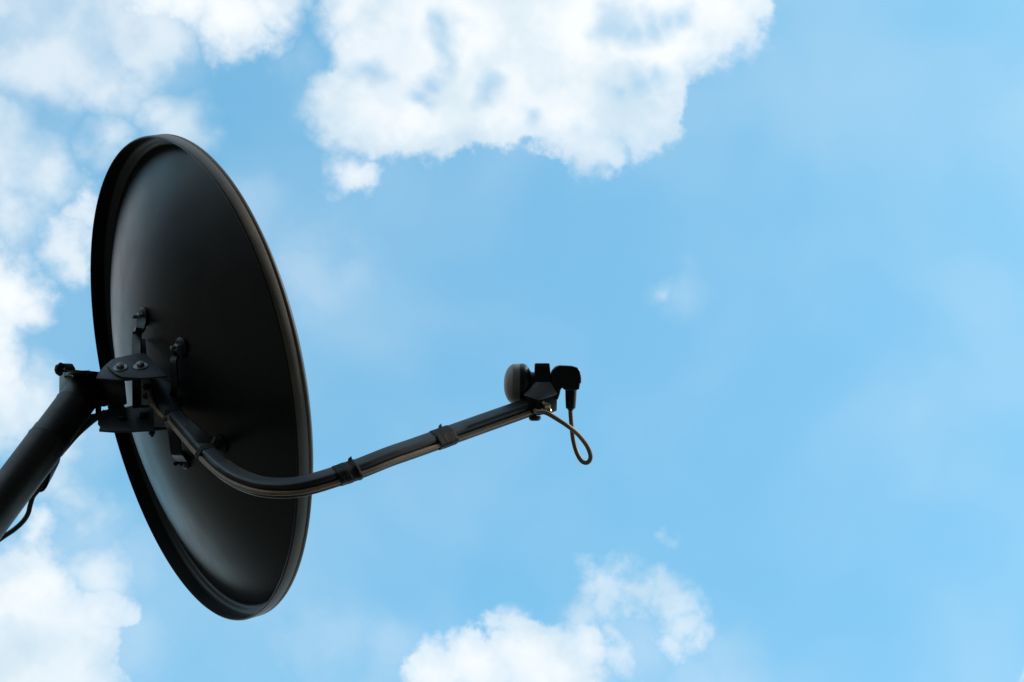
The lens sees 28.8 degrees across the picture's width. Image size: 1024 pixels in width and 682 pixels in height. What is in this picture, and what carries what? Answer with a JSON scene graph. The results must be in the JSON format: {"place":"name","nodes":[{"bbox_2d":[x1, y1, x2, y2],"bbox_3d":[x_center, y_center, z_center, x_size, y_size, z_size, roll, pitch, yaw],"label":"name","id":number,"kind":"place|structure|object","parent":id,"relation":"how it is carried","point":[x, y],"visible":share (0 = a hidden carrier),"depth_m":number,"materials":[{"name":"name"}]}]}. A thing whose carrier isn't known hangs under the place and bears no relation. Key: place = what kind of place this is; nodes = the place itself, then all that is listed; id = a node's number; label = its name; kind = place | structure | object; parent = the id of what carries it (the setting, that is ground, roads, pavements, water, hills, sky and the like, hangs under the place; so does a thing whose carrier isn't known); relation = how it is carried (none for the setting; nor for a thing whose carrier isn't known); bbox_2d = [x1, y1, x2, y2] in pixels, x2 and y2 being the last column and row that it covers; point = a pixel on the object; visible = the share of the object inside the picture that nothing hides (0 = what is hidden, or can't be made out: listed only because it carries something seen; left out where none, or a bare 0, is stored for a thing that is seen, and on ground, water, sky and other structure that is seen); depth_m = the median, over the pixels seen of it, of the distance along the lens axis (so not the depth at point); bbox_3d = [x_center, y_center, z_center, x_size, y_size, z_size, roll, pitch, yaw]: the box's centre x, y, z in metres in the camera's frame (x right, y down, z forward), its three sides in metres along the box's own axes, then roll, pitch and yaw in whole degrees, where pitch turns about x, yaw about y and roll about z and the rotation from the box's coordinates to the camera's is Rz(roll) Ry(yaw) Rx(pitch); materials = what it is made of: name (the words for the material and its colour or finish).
{"place":"outdoors","nodes":[
{"label":"outdoors","id":0,"kind":"place"},
{"bbox_2d":[0,0,1023,681],"label":"sky","id":1,"kind":"structure","parent":0,"point":[775,248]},
{"label":"ground","id":2,"kind":"structure","parent":0,"visible":0},
{"bbox_2d":[0,374,98,538],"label":"antenna mast","id":3,"kind":"object","parent":2,"relation":"on","point":[31,462],"visible":0.99,"depth_m":2.49,"materials":[{"name":"black metal"}]},
{"bbox_2d":[0,379,592,541],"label":"coaxial cable","id":4,"kind":"object","parent":3,"relation":"attached to","point":[213,470],"visible":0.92,"depth_m":2.42,"materials":[{"name":"black rubber"}]},
{"bbox_2d":[54,134,580,620],"bbox_3d":[-0.379,0.051,2.583,0.555,0.555,0.812,48,-48,-19],"label":"satellite dish","id":5,"kind":"object","parent":3,"relation":"attached to","point":[192,314],"visible":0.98,"depth_m":2.54,"materials":[{"name":"black paint"}]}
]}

